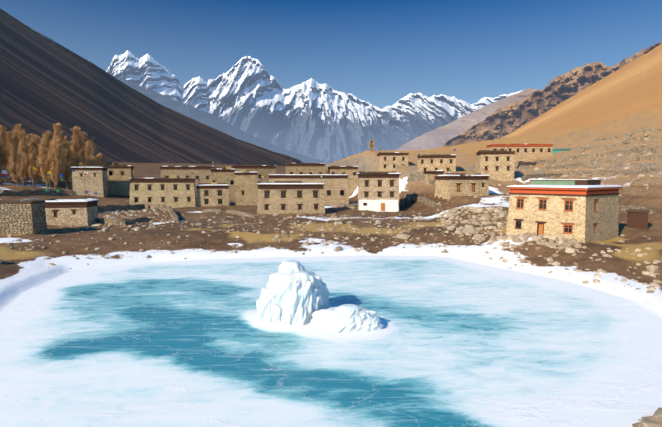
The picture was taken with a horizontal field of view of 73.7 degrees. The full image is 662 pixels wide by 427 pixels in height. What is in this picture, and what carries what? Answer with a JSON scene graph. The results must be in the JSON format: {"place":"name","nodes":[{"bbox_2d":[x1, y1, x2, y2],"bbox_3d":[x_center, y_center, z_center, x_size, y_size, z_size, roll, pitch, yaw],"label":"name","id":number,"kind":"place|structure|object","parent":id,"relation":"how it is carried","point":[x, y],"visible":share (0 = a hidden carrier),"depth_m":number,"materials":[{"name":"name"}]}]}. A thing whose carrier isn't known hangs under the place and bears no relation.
{"place":"outdoors","nodes":[
{"label":"outdoors","id":0,"kind":"place"},
{"bbox_2d":[105,160,112,165],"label":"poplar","id":1,"kind":"object","parent":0,"point":[108,163],"visible":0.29,"depth_m":180.22,"materials":[{"name":"brown plant"}]},
{"bbox_2d":[0,9,325,165],"bbox_3d":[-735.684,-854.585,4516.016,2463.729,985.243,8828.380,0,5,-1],"label":"valley wall","id":2,"kind":"structure","parent":0,"point":[46,83],"depth_m":1066.74,"materials":[{"name":"black stone"}]},
{"bbox_2d":[120,78,328,163],"bbox_3d":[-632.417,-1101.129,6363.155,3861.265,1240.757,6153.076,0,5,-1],"label":"ridge","id":3,"kind":"structure","parent":0,"point":[208,119],"depth_m":6458.39,"materials":[{"name":"stone"}]},
{"bbox_2d":[106,50,522,162],"bbox_3d":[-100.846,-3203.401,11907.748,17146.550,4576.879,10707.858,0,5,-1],"label":"snow range","id":4,"kind":"structure","parent":0,"point":[311,117],"depth_m":13390.87,"materials":[{"name":"white snow"}]},
{"bbox_2d":[0,255,661,426],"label":"pond ice","id":5,"kind":"structure","parent":0,"point":[453,342],"depth_m":25.15,"materials":[{"name":"white ice"}]},
{"bbox_2d":[256,260,383,333],"bbox_3d":[-0.692,5.430,30.514,9.013,4.000,4.348,2,5,20],"label":"ice mound","id":6,"kind":"object","parent":5,"relation":"on","point":[294,292],"visible":1,"depth_m":29.70,"materials":[{"name":"white ice"}]},
{"bbox_2d":[0,109,661,317],"bbox_3d":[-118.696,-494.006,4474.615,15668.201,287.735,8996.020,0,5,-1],"label":"ground","id":7,"kind":"structure","parent":0,"point":[33,268],"depth_m":64.83,"materials":[{"name":"soil"}]},
{"bbox_2d":[0,158,5,179],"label":"poplar","id":8,"kind":"object","parent":7,"relation":"on","point":[1,170],"visible":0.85,"depth_m":118.28,"materials":[{"name":"brown plant"}]},
{"bbox_2d":[0,144,7,182],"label":"poplar","id":9,"kind":"object","parent":7,"relation":"on","point":[2,156],"visible":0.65,"depth_m":155.29,"materials":[{"name":"brown plant"}]},
{"bbox_2d":[0,124,8,181],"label":"poplar","id":10,"kind":"object","parent":7,"relation":"on","point":[3,140],"visible":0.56,"depth_m":164.49,"materials":[{"name":"brown plant"}]},
{"bbox_2d":[2,170,7,189],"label":"prayer flag pole","id":11,"kind":"object","parent":7,"relation":"on","point":[4,173],"visible":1,"depth_m":115.65,"materials":[{"name":"white wood"}]},
{"bbox_2d":[4,131,19,184],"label":"poplar","id":12,"kind":"object","parent":7,"relation":"on","point":[10,140],"visible":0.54,"depth_m":152.67,"materials":[{"name":"brown plant"}]},
{"bbox_2d":[6,145,20,188],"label":"poplar","id":13,"kind":"object","parent":7,"relation":"on","point":[14,169],"visible":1,"depth_m":137.75,"materials":[{"name":"brown plant"}]},
{"bbox_2d":[13,124,27,184],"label":"poplar","id":14,"kind":"object","parent":7,"relation":"on","point":[18,129],"visible":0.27,"depth_m":154.32,"materials":[{"name":"brown plant"}]},
{"bbox_2d":[0,199,46,234],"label":"stone building","id":15,"kind":"structure","parent":7,"relation":"on","point":[24,216],"depth_m":60.63,"materials":[{"name":"brown stone"}]},
{"bbox_2d":[16,131,34,187],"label":"poplar","id":16,"kind":"object","parent":7,"relation":"on","point":[24,154],"visible":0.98,"depth_m":141.96,"materials":[{"name":"brown plant"}]},
{"bbox_2d":[18,140,39,186],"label":"poplar","id":17,"kind":"object","parent":7,"relation":"on","point":[33,149],"visible":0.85,"depth_m":150.11,"materials":[{"name":"brown plant"}]},
{"bbox_2d":[26,133,40,184],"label":"poplar","id":18,"kind":"object","parent":7,"relation":"on","point":[28,137],"visible":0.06,"depth_m":160.36,"materials":[{"name":"brown plant"}]},
{"bbox_2d":[0,189,68,195],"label":"dry stone wall","id":19,"kind":"structure","parent":7,"relation":"on","point":[29,192],"depth_m":119.28,"materials":[{"name":"grey stone"}]},
{"bbox_2d":[30,135,40,185],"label":"poplar","id":20,"kind":"object","parent":7,"relation":"on","point":[38,141],"visible":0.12,"depth_m":156.46,"materials":[{"name":"brown plant"}]},
{"bbox_2d":[35,133,52,188],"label":"poplar","id":21,"kind":"object","parent":7,"relation":"on","point":[43,159],"visible":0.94,"depth_m":136.04,"materials":[{"name":"brown plant"}]},
{"bbox_2d":[45,131,53,182],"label":"poplar","id":22,"kind":"object","parent":7,"relation":"on","point":[50,134],"visible":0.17,"depth_m":174.93,"materials":[{"name":"brown plant"}]},
{"bbox_2d":[46,139,68,189],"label":"poplar","id":23,"kind":"object","parent":7,"relation":"on","point":[56,161],"visible":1,"depth_m":135.50,"materials":[{"name":"brown plant"}]},
{"bbox_2d":[48,123,69,189],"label":"poplar","id":24,"kind":"object","parent":7,"relation":"on","point":[57,131],"visible":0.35,"depth_m":150.34,"materials":[{"name":"brown plant"}]},
{"bbox_2d":[61,141,76,189],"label":"poplar","id":25,"kind":"object","parent":7,"relation":"on","point":[67,166],"visible":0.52,"depth_m":153.86,"materials":[{"name":"brown plant"}]},
{"bbox_2d":[44,199,98,226],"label":"house","id":26,"kind":"structure","parent":7,"relation":"on","point":[69,212],"depth_m":73.58,"materials":[{"name":"stone"}]},
{"bbox_2d":[45,189,97,200],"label":"rooftop items","id":27,"kind":"object","parent":26,"relation":"on","point":[74,197],"depth_m":77.06,"materials":[{"name":"brown wood"}]},
{"bbox_2d":[69,126,84,166],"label":"poplar","id":28,"kind":"object","parent":7,"relation":"on","point":[77,143],"visible":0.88,"depth_m":168.79,"materials":[{"name":"brown plant"}]},
{"bbox_2d":[71,145,85,165],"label":"poplar","id":29,"kind":"object","parent":7,"relation":"on","point":[83,157],"visible":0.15,"depth_m":171.09,"materials":[{"name":"brown plant"}]},
{"bbox_2d":[70,131,99,165],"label":"poplar","id":30,"kind":"object","parent":7,"relation":"on","point":[84,136],"visible":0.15,"depth_m":173.68,"materials":[{"name":"brown plant"}]},
{"bbox_2d":[80,141,96,165],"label":"poplar","id":31,"kind":"object","parent":7,"relation":"on","point":[90,157],"visible":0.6,"depth_m":146.04,"materials":[{"name":"brown plant"}]},
{"bbox_2d":[71,167,108,196],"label":"tall house","id":32,"kind":"structure","parent":7,"relation":"on","point":[95,181],"depth_m":133.11,"materials":[{"name":"stone"}]},
{"bbox_2d":[94,156,103,165],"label":"poplar","id":33,"kind":"object","parent":7,"relation":"on","point":[98,163],"visible":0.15,"depth_m":174.66,"materials":[{"name":"brown plant"}]},
{"bbox_2d":[96,153,105,165],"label":"poplar","id":34,"kind":"object","parent":7,"relation":"on","point":[100,156],"visible":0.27,"depth_m":184.47,"materials":[{"name":"brown plant"}]},
{"bbox_2d":[105,165,133,195],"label":"house","id":35,"kind":"structure","parent":7,"relation":"on","point":[118,177],"depth_m":145.17,"materials":[{"name":"stone"}]},
{"bbox_2d":[95,217,150,224],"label":"dry stone wall","id":36,"kind":"structure","parent":7,"relation":"on","point":[117,221],"depth_m":76.08,"materials":[{"name":"brown stone"}]},
{"bbox_2d":[97,204,166,211],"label":"dry stone wall","id":37,"kind":"structure","parent":7,"relation":"on","point":[108,208],"depth_m":108.22,"materials":[{"name":"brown stone"}]},
{"bbox_2d":[129,178,195,207],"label":"stone house","id":38,"kind":"structure","parent":7,"relation":"on","point":[176,192],"depth_m":119.85,"materials":[{"name":"stone"}]},
{"bbox_2d":[133,172,192,177],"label":"roof clutter","id":39,"kind":"object","parent":38,"relation":"on","point":[172,176],"visible":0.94,"depth_m":123.31,"materials":[{"name":"brown wood"}]},
{"bbox_2d":[166,206,178,221],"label":"dry stone wall","id":40,"kind":"structure","parent":7,"relation":"on","point":[174,216],"depth_m":86.31,"materials":[{"name":"brown stone"}]},
{"bbox_2d":[160,161,214,197],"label":"stone house","id":41,"kind":"structure","parent":7,"relation":"on","point":[203,174],"depth_m":167.94,"materials":[{"name":"stone"}]},
{"bbox_2d":[196,184,228,206],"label":"house annex","id":42,"kind":"object","parent":7,"relation":"on","point":[212,195],"visible":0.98,"depth_m":124.28,"materials":[{"name":"stone"}]},
{"bbox_2d":[198,179,228,184],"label":"roof clutter","id":43,"kind":"object","parent":42,"relation":"on","point":[213,183],"visible":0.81,"depth_m":128.47,"materials":[{"name":"brown wood"}]},
{"bbox_2d":[210,169,234,200],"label":"stone house","id":44,"kind":"structure","parent":7,"relation":"on","point":[221,175],"depth_m":149.80,"materials":[{"name":"stone"}]},
{"bbox_2d":[212,164,234,168],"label":"roof clutter","id":45,"kind":"object","parent":44,"relation":"on","point":[228,167],"visible":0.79,"depth_m":152.60,"materials":[{"name":"brown wood"}]},
{"bbox_2d":[201,209,257,217],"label":"dry stone wall","id":46,"kind":"structure","parent":7,"relation":"on","point":[242,213],"depth_m":96.81,"materials":[{"name":"brown stone"}]},
{"bbox_2d":[234,172,257,205],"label":"stone house","id":47,"kind":"structure","parent":7,"relation":"on","point":[246,192],"depth_m":127.43,"materials":[{"name":"stone"}]},
{"bbox_2d":[232,165,275,190],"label":"stone house","id":48,"kind":"structure","parent":7,"relation":"on","point":[265,171],"depth_m":170.69,"materials":[{"name":"stone"}]},
{"bbox_2d":[257,183,324,213],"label":"house","id":49,"kind":"structure","parent":7,"relation":"on","point":[286,198],"depth_m":97.68,"materials":[{"name":"stone"}]},
{"bbox_2d":[258,176,321,182],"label":"rooftop items","id":50,"kind":"object","parent":49,"relation":"on","point":[282,181],"depth_m":104.78,"materials":[{"name":"brown wood"}]},
{"bbox_2d":[285,158,325,173],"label":"stone house","id":51,"kind":"structure","parent":7,"relation":"on","point":[305,168],"depth_m":175.78,"materials":[{"name":"stone"}]},
{"bbox_2d":[268,174,348,204],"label":"stone house","id":52,"kind":"structure","parent":7,"relation":"on","point":[335,189],"depth_m":134.37,"materials":[{"name":"stone"}]},
{"bbox_2d":[0,131,661,426],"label":"rubble stones","id":53,"kind":"object","parent":7,"relation":"on","point":[655,419],"visible":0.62,"depth_m":63.78,"materials":[{"name":"beige stone"}]},
{"bbox_2d":[328,203,356,208],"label":"dry stone wall","id":54,"kind":"structure","parent":7,"relation":"on","point":[344,205],"depth_m":116.25,"materials":[{"name":"brown stone"}]},
{"bbox_2d":[328,166,358,194],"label":"stone house","id":55,"kind":"structure","parent":7,"relation":"on","point":[351,172],"depth_m":179.81,"materials":[{"name":"stone"}]},
{"bbox_2d":[369,139,373,152],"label":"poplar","id":56,"kind":"object","parent":7,"relation":"on","point":[371,145],"visible":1,"depth_m":187.87,"materials":[{"name":"brown plant"}]},
{"bbox_2d":[357,173,400,211],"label":"house","id":57,"kind":"structure","parent":7,"relation":"on","point":[378,192],"depth_m":105.26,"materials":[{"name":"stone"}]},
{"bbox_2d":[363,171,395,173],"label":"roof","id":58,"kind":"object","parent":57,"relation":"on","point":[378,172],"visible":0.69,"depth_m":111.78,"materials":[{"name":"brown wood"}]},
{"bbox_2d":[377,152,408,171],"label":"stone house","id":59,"kind":"structure","parent":7,"relation":"on","point":[388,162],"depth_m":151.14,"materials":[{"name":"stone"}]},
{"bbox_2d":[403,194,436,206],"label":"dry stone wall","id":60,"kind":"structure","parent":7,"relation":"on","point":[426,201],"depth_m":108.41,"materials":[{"name":"brown stone"}]},
{"bbox_2d":[407,174,435,184],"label":"dry stone wall","id":61,"kind":"structure","parent":7,"relation":"on","point":[415,177],"depth_m":127.09,"materials":[{"name":"brown stone"}]},
{"bbox_2d":[423,170,444,184],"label":"stone house","id":62,"kind":"structure","parent":7,"relation":"on","point":[429,175],"depth_m":121.85,"materials":[{"name":"stone"}]},
{"bbox_2d":[417,154,455,171],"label":"stone house","id":63,"kind":"structure","parent":7,"relation":"on","point":[436,162],"depth_m":139.20,"materials":[{"name":"stone"}]},
{"bbox_2d":[434,175,489,200],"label":"house","id":64,"kind":"structure","parent":7,"relation":"on","point":[447,186],"depth_m":102.36,"materials":[{"name":"stone"}]},
{"bbox_2d":[446,169,487,175],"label":"roof clutter","id":65,"kind":"object","parent":64,"relation":"on","point":[462,174],"visible":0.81,"depth_m":107.34,"materials":[{"name":"white wood"}]},
{"bbox_2d":[476,151,515,180],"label":"stone house","id":66,"kind":"structure","parent":7,"relation":"on","point":[499,165],"depth_m":125.02,"materials":[{"name":"stone"}]},
{"bbox_2d":[478,144,514,151],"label":"roof clutter","id":67,"kind":"object","parent":66,"relation":"on","point":[493,150],"visible":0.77,"depth_m":130.20,"materials":[{"name":"brown wood"}]},
{"bbox_2d":[487,144,552,161],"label":"long building","id":68,"kind":"structure","parent":7,"relation":"on","point":[526,152],"depth_m":170.56,"materials":[{"name":"stone"}]},
{"bbox_2d":[515,159,555,168],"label":"dry stone wall","id":69,"kind":"structure","parent":7,"relation":"on","point":[542,162],"depth_m":153.92,"materials":[{"name":"brown stone"}]},
{"bbox_2d":[553,149,570,153],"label":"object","id":70,"kind":"object","parent":7,"relation":"on","point":[555,151],"visible":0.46,"depth_m":169.69,"materials":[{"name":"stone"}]},
{"bbox_2d":[506,179,621,242],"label":"house","id":71,"kind":"structure","parent":7,"relation":"on","point":[583,210],"depth_m":56.01,"materials":[{"name":"stone"}]},
{"bbox_2d":[521,167,656,180],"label":"dry stone wall","id":72,"kind":"structure","parent":7,"relation":"on","point":[646,170],"depth_m":121.08,"materials":[{"name":"brown stone"}]},
{"bbox_2d":[541,155,661,169],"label":"dry stone wall","id":73,"kind":"structure","parent":7,"relation":"on","point":[592,161],"depth_m":128.46,"materials":[{"name":"brown stone"}]},
{"bbox_2d":[562,147,655,162],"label":"dry stone wall","id":74,"kind":"structure","parent":7,"relation":"on","point":[641,150],"depth_m":136.13,"materials":[{"name":"brown stone"}]},
{"bbox_2d":[578,135,658,152],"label":"dry stone wall","id":75,"kind":"structure","parent":7,"relation":"on","point":[622,141],"depth_m":148.57,"materials":[{"name":"brown stone"}]},
{"bbox_2d":[592,128,661,140],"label":"dry stone wall","id":76,"kind":"structure","parent":7,"relation":"on","point":[631,133],"depth_m":159.22,"materials":[{"name":"brown stone"}]},
{"bbox_2d":[618,204,655,213],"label":"dry stone wall","id":77,"kind":"structure","parent":7,"relation":"on","point":[623,207],"depth_m":76.39,"materials":[{"name":"brown stone"}]},
{"bbox_2d":[627,209,649,229],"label":"shed","id":78,"kind":"structure","parent":7,"relation":"on","point":[637,218],"depth_m":63.98,"materials":[{"name":"stone"}]},
{"bbox_2d":[0,0,661,108],"label":"sky","id":79,"kind":"structure","parent":0,"point":[378,52],"materials":[{"name":"blue"}]},
{"bbox_2d":[396,88,537,150],"bbox_3d":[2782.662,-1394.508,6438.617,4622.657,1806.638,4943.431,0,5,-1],"label":"ridge","id":80,"kind":"structure","parent":0,"point":[437,137],"depth_m":7855.15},
{"bbox_2d":[438,42,661,147],"bbox_3d":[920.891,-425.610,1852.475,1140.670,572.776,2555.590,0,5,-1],"label":"ridge rock","id":81,"kind":"object","parent":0,"point":[501,122],"visible":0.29,"depth_m":2100.39,"materials":[{"name":"brown stone"}]},
{"bbox_2d":[502,44,661,137],"bbox_3d":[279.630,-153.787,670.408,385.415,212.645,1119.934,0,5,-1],"label":"hillside","id":82,"kind":"structure","parent":0,"point":[633,87],"depth_m":486.51,"materials":[{"name":"sand"}]}
]}

